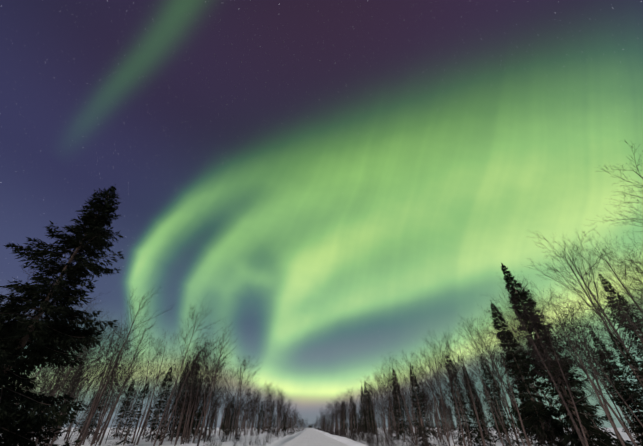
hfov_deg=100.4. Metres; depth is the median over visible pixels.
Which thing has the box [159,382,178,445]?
birch tree
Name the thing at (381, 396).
birch tree
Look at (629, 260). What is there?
birch tree
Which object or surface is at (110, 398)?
birch tree
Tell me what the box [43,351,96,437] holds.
birch tree
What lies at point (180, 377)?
birch tree
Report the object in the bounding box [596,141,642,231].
birch tree
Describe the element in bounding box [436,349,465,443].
birch tree
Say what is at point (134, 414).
spruce tree
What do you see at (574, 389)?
birch tree
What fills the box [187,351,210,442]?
birch tree
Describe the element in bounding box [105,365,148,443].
birch tree
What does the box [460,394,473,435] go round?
spruce tree
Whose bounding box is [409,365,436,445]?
spruce tree
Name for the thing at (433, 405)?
birch tree
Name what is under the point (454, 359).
birch tree
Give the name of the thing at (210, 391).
birch tree
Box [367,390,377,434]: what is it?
spruce tree
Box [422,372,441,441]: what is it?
birch tree
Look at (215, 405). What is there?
birch tree
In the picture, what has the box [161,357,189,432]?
birch tree
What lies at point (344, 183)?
sky
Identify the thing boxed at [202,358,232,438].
birch tree
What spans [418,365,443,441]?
birch tree
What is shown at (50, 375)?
birch tree
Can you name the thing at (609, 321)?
birch tree
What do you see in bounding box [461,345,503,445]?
birch tree
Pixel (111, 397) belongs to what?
birch tree
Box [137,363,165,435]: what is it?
birch tree
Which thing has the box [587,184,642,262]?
birch tree
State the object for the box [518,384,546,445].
spruce tree
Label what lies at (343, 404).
birch tree
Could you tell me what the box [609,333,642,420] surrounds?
spruce tree
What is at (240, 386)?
birch tree
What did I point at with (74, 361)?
birch tree
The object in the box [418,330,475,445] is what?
birch tree
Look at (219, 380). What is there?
birch tree
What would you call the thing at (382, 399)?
birch tree
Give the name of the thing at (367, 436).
willow bush
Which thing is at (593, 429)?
spruce tree
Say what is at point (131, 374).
birch tree
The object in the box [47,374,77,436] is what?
spruce tree
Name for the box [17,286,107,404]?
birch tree
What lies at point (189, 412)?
birch tree
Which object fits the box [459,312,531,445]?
birch tree
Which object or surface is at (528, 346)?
birch tree
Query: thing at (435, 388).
birch tree
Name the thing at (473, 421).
spruce tree
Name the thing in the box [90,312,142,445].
birch tree
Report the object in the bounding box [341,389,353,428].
birch tree
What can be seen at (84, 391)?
birch tree
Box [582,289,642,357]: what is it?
birch tree
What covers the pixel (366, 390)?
spruce tree
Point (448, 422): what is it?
spruce tree
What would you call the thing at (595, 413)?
spruce tree
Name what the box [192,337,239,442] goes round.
birch tree
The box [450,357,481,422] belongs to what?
birch tree
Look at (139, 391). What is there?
birch tree
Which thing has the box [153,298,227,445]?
birch tree
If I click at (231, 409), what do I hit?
birch tree
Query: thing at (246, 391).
birch tree
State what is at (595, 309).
birch tree
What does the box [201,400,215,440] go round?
birch tree
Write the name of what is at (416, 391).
birch tree
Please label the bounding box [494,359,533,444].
birch tree
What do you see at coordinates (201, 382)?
birch tree
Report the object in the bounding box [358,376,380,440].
birch tree
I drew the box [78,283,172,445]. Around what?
birch tree
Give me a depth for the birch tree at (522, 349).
37.40 m
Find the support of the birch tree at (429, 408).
on the ground snow
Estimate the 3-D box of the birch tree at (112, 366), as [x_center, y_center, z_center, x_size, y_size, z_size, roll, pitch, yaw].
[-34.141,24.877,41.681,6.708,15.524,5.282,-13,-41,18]
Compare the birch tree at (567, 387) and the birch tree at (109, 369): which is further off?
the birch tree at (109, 369)
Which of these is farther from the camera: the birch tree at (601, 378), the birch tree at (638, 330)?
the birch tree at (601, 378)
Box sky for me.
[0,0,642,427]
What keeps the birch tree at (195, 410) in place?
on the ground snow
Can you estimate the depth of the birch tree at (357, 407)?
65.91 m
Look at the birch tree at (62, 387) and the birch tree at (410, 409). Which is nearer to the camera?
the birch tree at (62, 387)
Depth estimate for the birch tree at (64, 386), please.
25.15 m
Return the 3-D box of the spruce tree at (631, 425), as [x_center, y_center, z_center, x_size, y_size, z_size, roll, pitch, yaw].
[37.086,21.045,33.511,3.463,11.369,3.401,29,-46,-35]
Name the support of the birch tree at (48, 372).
on the ground snow
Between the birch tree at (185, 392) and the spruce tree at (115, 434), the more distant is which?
the spruce tree at (115, 434)
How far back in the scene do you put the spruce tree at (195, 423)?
65.40 m
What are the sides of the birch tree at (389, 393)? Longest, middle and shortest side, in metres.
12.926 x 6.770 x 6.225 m
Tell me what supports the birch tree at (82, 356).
on the ground snow
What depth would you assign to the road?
44.30 m
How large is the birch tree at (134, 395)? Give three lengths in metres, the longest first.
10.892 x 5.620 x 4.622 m
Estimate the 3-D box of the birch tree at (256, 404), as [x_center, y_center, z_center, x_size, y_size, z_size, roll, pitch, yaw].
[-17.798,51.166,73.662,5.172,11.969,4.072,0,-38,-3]
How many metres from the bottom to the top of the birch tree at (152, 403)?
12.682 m
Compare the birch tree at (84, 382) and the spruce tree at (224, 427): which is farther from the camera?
the spruce tree at (224, 427)
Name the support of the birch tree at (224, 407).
on the ground snow
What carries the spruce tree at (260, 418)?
on the ground snow
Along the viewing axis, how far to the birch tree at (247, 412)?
81.92 m
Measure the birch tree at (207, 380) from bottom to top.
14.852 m
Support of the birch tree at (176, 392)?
on the ground snow
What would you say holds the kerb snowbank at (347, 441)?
on the ground snow
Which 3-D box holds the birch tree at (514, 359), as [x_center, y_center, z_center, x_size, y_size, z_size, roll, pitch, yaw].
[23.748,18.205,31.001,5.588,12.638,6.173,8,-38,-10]
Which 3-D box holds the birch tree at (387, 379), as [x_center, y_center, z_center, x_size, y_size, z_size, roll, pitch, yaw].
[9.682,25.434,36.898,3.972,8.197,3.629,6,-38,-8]
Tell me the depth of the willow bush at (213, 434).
20.88 m
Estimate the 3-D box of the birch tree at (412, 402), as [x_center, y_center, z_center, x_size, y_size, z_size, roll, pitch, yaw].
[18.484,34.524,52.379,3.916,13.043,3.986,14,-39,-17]
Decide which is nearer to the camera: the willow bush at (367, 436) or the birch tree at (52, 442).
the birch tree at (52, 442)
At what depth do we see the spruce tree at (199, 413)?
71.64 m
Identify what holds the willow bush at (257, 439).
on the ground snow
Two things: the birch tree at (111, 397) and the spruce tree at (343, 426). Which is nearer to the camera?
the birch tree at (111, 397)
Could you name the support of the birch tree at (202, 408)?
on the ground snow
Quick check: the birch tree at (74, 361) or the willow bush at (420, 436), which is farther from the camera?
the birch tree at (74, 361)
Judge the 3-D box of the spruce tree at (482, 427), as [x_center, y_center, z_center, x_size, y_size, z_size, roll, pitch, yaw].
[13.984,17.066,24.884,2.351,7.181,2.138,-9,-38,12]
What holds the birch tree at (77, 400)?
on the ground snow
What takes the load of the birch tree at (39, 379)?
on the ground snow
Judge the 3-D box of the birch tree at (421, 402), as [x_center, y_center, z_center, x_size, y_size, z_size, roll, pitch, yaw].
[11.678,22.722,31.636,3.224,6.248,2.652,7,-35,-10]
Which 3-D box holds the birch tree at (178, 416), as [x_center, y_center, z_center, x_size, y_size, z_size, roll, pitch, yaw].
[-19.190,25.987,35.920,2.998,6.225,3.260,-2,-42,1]
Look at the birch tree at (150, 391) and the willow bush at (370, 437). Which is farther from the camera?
the birch tree at (150, 391)
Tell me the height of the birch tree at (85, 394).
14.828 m
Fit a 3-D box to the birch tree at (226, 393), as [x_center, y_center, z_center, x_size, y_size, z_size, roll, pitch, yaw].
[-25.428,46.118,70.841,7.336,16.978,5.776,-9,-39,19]
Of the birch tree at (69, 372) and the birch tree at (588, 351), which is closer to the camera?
the birch tree at (588, 351)
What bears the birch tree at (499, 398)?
on the ground snow
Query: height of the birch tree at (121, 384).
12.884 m
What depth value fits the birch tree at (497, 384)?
42.88 m
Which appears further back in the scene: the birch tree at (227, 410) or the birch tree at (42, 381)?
the birch tree at (227, 410)
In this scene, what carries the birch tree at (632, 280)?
on the ground snow
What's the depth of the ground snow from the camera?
46.48 m
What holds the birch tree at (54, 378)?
on the ground snow
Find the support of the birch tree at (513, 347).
on the ground snow
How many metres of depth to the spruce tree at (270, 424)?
82.73 m
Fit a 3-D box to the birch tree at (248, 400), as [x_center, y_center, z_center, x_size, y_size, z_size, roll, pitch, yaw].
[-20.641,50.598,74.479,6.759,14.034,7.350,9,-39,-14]
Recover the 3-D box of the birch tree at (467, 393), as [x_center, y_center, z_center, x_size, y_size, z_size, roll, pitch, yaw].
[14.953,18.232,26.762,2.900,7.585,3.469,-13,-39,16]
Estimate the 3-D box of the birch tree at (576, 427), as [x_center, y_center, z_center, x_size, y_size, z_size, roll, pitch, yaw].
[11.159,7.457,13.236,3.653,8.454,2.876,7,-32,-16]
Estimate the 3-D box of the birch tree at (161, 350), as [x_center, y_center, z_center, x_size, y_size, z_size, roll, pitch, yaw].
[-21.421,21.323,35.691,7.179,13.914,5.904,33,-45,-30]
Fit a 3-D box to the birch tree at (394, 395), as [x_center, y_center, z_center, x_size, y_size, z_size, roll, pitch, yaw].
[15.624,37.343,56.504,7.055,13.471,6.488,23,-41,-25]
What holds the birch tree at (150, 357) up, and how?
on the ground snow
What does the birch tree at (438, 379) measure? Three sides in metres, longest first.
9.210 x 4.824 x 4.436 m
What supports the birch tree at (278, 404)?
on the ground snow
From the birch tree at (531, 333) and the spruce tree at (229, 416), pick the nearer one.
the birch tree at (531, 333)
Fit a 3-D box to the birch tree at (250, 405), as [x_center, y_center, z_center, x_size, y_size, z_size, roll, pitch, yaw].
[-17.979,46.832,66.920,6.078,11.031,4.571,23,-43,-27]
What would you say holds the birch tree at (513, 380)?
on the ground snow
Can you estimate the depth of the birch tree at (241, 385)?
49.71 m
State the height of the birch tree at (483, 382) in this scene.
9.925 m
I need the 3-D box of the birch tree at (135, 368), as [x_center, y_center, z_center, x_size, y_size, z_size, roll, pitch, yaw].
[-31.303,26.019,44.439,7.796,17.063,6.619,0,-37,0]
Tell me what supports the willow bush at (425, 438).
on the ground snow
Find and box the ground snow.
[0,428,640,445]
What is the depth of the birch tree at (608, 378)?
18.70 m
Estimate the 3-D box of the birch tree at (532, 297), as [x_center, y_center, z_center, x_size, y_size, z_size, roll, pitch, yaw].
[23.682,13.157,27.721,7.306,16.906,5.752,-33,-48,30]
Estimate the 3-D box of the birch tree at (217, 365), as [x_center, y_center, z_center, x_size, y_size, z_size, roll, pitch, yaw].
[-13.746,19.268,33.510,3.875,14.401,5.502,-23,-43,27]
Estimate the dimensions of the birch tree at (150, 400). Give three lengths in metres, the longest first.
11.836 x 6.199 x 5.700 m
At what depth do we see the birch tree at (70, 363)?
33.95 m
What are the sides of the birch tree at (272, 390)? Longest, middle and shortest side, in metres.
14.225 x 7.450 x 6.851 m
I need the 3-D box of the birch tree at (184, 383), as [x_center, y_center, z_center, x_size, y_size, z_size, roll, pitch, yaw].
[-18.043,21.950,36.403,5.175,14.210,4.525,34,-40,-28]
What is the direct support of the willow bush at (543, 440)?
on the ground snow
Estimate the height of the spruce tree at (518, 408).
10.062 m
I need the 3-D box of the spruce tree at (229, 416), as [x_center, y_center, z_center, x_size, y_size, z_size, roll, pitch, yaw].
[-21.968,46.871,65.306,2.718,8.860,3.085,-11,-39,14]
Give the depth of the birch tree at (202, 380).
39.45 m
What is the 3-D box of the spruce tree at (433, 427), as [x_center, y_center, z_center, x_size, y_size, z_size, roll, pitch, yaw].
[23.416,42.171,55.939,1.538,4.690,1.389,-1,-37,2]
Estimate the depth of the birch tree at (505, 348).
29.42 m
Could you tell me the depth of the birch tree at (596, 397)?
38.88 m
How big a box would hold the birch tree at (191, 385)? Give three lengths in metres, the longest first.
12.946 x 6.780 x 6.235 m
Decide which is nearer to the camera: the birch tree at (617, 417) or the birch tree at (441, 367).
the birch tree at (617, 417)
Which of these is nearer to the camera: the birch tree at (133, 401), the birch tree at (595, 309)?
the birch tree at (595, 309)
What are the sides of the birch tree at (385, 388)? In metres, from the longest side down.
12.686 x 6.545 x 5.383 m
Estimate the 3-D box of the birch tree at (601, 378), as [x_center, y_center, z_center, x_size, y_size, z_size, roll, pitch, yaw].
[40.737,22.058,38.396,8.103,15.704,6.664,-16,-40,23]
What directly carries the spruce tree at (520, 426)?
on the ground snow
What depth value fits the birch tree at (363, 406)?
65.69 m
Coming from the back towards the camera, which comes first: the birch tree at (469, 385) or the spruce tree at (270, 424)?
the spruce tree at (270, 424)
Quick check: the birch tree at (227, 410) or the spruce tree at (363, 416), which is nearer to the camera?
the birch tree at (227, 410)
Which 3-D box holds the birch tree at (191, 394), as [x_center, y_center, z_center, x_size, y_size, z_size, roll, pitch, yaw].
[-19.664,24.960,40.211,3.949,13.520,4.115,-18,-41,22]
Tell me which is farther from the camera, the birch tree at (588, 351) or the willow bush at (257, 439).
the willow bush at (257, 439)
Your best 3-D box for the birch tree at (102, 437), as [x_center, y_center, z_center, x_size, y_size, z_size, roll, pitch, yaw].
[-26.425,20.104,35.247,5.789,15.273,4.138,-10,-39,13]
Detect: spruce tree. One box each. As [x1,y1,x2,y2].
[0,184,123,445]
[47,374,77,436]
[71,391,97,432]
[79,361,117,437]
[110,381,135,438]
[116,379,149,444]
[141,406,151,435]
[144,367,172,441]
[154,364,188,440]
[170,353,200,440]
[183,375,202,433]
[192,391,207,435]
[206,412,213,436]
[221,405,228,433]
[223,395,235,435]
[256,401,262,434]
[265,400,274,433]
[281,410,285,432]
[341,402,348,432]
[350,398,358,432]
[359,386,368,429]
[362,381,374,432]
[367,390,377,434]
[391,372,412,441]
[393,392,402,431]
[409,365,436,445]
[430,414,438,437]
[438,406,445,433]
[444,404,454,435]
[446,354,481,445]
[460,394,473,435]
[463,366,495,445]
[470,400,478,434]
[476,396,492,434]
[480,354,521,445]
[482,375,505,442]
[490,300,572,445]
[500,262,632,445]
[506,380,528,438]
[512,399,530,444]
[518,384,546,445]
[577,388,610,435]
[589,346,642,438]
[590,330,642,445]
[599,274,642,367]
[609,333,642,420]
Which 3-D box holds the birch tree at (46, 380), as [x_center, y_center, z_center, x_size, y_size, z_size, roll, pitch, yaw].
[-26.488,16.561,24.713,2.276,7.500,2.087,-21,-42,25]
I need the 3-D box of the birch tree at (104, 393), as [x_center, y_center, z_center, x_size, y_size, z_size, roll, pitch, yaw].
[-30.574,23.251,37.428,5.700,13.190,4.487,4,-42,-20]
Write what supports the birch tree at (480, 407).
on the ground snow
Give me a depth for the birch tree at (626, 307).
15.58 m
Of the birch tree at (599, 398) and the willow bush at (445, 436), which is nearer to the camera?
the birch tree at (599, 398)
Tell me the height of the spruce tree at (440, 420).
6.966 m
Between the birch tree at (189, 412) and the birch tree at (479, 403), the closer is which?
the birch tree at (479, 403)
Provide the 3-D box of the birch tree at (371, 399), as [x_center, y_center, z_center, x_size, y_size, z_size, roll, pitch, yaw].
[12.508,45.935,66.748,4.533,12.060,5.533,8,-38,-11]
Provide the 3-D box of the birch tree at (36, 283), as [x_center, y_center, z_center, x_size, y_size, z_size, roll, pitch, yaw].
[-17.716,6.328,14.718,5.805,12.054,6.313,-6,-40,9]
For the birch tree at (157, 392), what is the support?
on the ground snow
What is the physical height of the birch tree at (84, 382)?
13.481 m
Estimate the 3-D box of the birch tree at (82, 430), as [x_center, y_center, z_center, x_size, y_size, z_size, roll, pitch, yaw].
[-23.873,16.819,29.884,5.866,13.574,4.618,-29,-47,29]
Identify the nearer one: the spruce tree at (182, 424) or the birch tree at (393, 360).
the birch tree at (393, 360)
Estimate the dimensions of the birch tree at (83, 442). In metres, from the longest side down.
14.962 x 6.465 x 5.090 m
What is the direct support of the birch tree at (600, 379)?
on the ground snow
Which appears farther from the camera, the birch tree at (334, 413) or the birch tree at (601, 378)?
the birch tree at (334, 413)
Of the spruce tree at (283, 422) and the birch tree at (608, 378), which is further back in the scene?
the spruce tree at (283, 422)
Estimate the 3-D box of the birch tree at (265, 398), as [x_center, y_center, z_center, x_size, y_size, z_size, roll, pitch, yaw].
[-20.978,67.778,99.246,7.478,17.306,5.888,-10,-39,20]
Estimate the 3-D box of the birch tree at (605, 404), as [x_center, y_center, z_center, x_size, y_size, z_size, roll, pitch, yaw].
[21.582,11.536,21.676,6.547,12.092,4.818,-9,-38,12]
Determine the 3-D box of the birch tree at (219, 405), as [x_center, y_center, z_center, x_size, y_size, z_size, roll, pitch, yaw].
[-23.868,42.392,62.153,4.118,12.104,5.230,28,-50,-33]
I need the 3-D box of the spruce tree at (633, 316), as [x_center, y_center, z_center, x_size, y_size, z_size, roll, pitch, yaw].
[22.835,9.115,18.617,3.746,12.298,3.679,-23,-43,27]
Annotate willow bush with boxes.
[202,419,229,445]
[252,431,262,445]
[357,423,369,443]
[358,427,375,444]
[363,422,379,445]
[367,417,384,445]
[377,424,391,445]
[402,421,419,445]
[408,420,427,445]
[410,424,438,445]
[434,427,449,445]
[530,410,576,445]
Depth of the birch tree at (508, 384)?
38.86 m
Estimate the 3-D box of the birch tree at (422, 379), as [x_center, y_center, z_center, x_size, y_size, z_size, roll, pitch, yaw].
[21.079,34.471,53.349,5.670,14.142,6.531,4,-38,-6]
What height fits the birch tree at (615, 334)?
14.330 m
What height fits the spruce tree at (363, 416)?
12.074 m
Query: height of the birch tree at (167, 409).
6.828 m
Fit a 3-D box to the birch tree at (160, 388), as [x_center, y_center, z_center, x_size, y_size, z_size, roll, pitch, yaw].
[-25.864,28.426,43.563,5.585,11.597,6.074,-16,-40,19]
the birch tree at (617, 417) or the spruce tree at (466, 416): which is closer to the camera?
the birch tree at (617, 417)
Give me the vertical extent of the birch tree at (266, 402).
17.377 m
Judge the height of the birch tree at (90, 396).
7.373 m
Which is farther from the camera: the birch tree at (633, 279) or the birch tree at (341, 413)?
the birch tree at (341, 413)
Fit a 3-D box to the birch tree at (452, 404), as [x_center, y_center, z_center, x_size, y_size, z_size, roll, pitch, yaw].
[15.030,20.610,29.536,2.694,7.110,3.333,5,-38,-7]
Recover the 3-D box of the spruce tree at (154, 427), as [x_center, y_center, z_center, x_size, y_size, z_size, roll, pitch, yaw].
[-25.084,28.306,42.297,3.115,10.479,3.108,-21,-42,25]
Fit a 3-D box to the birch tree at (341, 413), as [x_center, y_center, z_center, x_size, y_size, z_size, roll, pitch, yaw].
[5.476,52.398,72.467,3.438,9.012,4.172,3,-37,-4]
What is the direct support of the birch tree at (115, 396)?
on the ground snow
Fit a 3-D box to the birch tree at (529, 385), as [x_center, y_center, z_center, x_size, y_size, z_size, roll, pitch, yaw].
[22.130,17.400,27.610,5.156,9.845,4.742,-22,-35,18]
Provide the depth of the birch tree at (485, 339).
31.95 m
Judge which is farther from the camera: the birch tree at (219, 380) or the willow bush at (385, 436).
the birch tree at (219, 380)
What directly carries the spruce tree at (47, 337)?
on the ground snow
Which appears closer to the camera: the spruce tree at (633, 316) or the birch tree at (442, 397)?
the spruce tree at (633, 316)
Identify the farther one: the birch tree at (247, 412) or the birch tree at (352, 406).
the birch tree at (247, 412)
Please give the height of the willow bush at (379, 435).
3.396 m
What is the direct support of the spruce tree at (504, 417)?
on the ground snow
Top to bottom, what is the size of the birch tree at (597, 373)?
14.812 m
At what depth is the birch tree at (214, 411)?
48.98 m
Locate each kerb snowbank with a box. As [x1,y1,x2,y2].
[266,428,308,445]
[312,428,366,445]
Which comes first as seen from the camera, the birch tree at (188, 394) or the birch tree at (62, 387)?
the birch tree at (62, 387)
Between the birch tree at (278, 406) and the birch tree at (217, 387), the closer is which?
the birch tree at (217, 387)
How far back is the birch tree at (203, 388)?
51.95 m
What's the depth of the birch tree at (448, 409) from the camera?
47.20 m
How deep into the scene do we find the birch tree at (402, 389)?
41.23 m
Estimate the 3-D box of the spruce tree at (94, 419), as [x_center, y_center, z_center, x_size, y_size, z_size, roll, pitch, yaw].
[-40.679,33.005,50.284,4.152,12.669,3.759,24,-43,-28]
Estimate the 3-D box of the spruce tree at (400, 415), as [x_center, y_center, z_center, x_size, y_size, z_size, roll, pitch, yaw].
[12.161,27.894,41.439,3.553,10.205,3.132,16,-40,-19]
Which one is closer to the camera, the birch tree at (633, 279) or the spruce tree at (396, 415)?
the birch tree at (633, 279)
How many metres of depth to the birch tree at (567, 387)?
12.48 m
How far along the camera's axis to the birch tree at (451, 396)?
42.87 m
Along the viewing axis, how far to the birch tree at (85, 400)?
47.63 m
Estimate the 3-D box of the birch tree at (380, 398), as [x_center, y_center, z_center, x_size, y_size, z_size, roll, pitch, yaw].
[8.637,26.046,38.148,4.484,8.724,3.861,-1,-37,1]
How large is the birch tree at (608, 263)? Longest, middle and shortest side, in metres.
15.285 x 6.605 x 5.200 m
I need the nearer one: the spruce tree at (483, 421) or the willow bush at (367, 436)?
the willow bush at (367, 436)
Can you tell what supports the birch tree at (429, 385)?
on the ground snow
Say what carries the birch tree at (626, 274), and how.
on the ground snow
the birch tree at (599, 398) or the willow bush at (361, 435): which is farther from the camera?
the willow bush at (361, 435)
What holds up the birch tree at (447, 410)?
on the ground snow
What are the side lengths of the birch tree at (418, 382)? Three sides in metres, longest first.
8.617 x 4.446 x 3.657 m
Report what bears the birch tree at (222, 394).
on the ground snow
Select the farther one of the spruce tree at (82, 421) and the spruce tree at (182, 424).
the spruce tree at (82, 421)
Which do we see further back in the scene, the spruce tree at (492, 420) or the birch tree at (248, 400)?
the birch tree at (248, 400)
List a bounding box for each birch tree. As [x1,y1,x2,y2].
[8,299,95,397]
[9,256,91,320]
[15,358,52,394]
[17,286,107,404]
[26,343,99,434]
[29,312,116,432]
[31,318,109,438]
[31,365,55,401]
[31,367,67,410]
[31,368,65,409]
[33,314,106,411]
[35,327,104,445]
[35,327,108,442]
[36,365,54,394]
[37,351,82,396]
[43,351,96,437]
[44,329,114,444]
[46,323,126,443]
[49,328,113,442]
[50,330,121,445]
[50,374,88,443]
[55,371,93,440]
[64,350,116,439]
[67,358,95,441]
[68,370,119,441]
[69,388,100,437]
[70,378,105,431]
[73,360,98,397]
[75,317,141,445]
[77,344,130,439]
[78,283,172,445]
[82,317,130,444]
[82,356,118,434]
[87,327,130,423]
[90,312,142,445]
[92,364,126,437]
[93,353,130,443]
[95,368,138,445]
[96,343,130,438]
[96,350,155,439]
[97,351,147,438]
[98,318,155,445]
[98,332,161,441]
[104,371,125,413]
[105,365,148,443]
[116,373,148,436]
[120,367,150,439]
[124,365,153,438]
[131,339,168,443]
[133,389,152,445]
[136,330,191,444]
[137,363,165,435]
[142,370,173,431]
[142,374,173,438]
[148,363,179,440]
[148,371,175,432]
[152,391,178,441]
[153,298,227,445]
[159,341,207,440]
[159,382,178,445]
[160,330,215,444]
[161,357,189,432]
[169,356,205,440]
[171,395,191,443]
[174,342,222,443]
[174,364,198,445]
[175,353,205,443]
[179,342,207,442]
[180,351,218,439]
[182,388,196,441]
[183,342,225,443]
[185,338,227,439]
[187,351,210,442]
[187,360,217,439]
[188,396,207,433]
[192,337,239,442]
[196,386,210,438]
[197,322,236,445]
[201,357,220,432]
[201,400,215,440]
[202,355,233,438]
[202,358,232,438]
[205,390,223,425]
[206,368,235,441]
[208,393,221,439]
[214,384,228,436]
[219,365,234,431]
[219,385,231,435]
[221,385,237,432]
[222,392,240,438]
[224,355,261,440]
[224,390,234,433]
[230,356,258,434]
[233,399,242,433]
[238,394,257,433]
[239,389,261,436]
[240,384,254,435]
[244,380,256,431]
[244,391,256,436]
[252,388,262,430]
[258,382,271,432]
[262,384,278,431]
[266,383,285,434]
[269,388,284,433]
[271,389,284,416]
[327,401,339,434]
[336,392,348,420]
[339,400,345,435]
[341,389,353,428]
[345,391,355,432]
[351,392,362,432]
[357,392,370,427]
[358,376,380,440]
[363,384,377,432]
[370,374,393,434]
[371,378,396,439]
[371,387,386,433]
[372,361,400,431]
[373,364,397,439]
[373,383,390,416]
[378,376,399,440]
[383,352,418,445]
[385,350,418,444]
[385,368,403,433]
[389,356,412,437]
[394,366,426,441]
[402,365,427,441]
[403,398,415,429]
[404,365,417,431]
[406,349,447,440]
[406,389,429,421]
[414,363,434,418]
[415,338,459,445]
[416,345,440,440]
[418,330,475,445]
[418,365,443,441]
[419,386,437,439]
[420,389,433,438]
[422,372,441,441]
[422,375,455,445]
[423,384,438,435]
[427,350,458,417]
[429,366,448,431]
[431,330,487,434]
[432,352,479,445]
[435,360,460,436]
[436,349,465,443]
[436,390,453,439]
[437,388,454,436]
[444,376,462,445]
[447,314,524,445]
[447,333,485,445]
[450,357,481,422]
[453,351,510,445]
[454,367,482,443]
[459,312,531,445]
[459,318,519,445]
[459,377,493,439]
[460,371,491,438]
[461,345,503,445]
[466,354,504,432]
[470,301,569,433]
[472,331,516,440]
[475,326,530,445]
[478,301,562,441]
[480,346,506,437]
[481,366,513,442]
[485,285,584,445]
[485,331,540,441]
[488,275,574,433]
[492,292,586,445]
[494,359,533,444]
[496,306,553,442]
[498,363,545,425]
[499,274,560,340]
[499,292,570,379]
[499,357,523,432]
[503,350,559,439]
[505,303,612,445]
[516,290,637,445]
[519,279,631,445]
[520,224,642,389]
[536,294,618,432]
[538,237,642,398]
[553,308,629,438]
[554,312,642,426]
[558,342,595,426]
[561,326,627,428]
[562,331,641,439]
[565,327,640,442]
[568,229,642,324]
[576,273,642,370]
[579,371,624,441]
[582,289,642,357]
[586,306,642,376]
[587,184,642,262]
[587,250,642,313]
[593,289,642,371]
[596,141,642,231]
[598,231,642,300]
[613,251,642,309]
[619,262,642,293]
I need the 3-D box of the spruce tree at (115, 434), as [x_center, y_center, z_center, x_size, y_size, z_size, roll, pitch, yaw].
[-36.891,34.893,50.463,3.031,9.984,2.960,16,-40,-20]
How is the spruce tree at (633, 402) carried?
on the ground snow
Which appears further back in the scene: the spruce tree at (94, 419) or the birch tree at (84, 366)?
the spruce tree at (94, 419)
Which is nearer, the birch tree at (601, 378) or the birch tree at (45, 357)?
the birch tree at (45, 357)
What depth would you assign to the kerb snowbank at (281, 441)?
40.48 m
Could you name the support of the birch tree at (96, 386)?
on the ground snow
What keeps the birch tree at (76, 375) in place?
on the ground snow
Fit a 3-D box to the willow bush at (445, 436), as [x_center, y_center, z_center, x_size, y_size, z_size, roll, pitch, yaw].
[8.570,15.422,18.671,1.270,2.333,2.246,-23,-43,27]
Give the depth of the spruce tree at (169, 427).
42.82 m
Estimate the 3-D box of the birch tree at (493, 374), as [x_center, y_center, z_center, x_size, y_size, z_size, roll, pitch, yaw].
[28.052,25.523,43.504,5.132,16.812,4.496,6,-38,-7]
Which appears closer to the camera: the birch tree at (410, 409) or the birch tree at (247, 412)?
the birch tree at (410, 409)
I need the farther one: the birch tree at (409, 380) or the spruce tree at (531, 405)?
the birch tree at (409, 380)
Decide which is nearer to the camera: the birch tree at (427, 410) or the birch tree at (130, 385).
the birch tree at (130, 385)
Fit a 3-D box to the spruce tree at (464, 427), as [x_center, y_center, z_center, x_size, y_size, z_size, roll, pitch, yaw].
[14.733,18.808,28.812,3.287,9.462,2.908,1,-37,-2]
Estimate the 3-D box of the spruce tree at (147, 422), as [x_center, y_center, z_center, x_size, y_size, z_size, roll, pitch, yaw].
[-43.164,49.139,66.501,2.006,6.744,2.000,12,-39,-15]
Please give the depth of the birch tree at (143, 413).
34.10 m
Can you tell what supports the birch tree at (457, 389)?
on the ground snow
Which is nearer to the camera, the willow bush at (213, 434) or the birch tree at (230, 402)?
the willow bush at (213, 434)
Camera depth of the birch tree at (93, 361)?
26.60 m
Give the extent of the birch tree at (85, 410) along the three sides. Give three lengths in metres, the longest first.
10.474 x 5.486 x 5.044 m
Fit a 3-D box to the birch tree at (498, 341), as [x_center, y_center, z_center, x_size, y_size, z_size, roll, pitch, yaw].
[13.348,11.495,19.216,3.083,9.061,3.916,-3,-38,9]
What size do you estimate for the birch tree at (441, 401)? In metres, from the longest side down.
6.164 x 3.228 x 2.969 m
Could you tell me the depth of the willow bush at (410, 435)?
23.75 m
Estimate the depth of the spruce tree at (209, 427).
58.21 m
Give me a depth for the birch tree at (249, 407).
66.62 m
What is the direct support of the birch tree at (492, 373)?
on the ground snow
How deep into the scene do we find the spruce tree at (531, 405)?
20.95 m
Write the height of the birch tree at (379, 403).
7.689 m
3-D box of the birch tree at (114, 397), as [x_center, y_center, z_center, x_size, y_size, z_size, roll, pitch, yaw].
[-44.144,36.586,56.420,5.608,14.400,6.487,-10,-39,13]
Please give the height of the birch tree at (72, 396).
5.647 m
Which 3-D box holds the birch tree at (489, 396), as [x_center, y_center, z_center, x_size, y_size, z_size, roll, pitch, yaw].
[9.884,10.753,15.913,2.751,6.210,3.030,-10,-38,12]
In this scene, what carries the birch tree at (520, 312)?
on the ground snow
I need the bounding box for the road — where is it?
[281,428,348,445]
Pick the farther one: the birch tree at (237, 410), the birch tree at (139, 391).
the birch tree at (237, 410)
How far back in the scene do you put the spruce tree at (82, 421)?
105.89 m

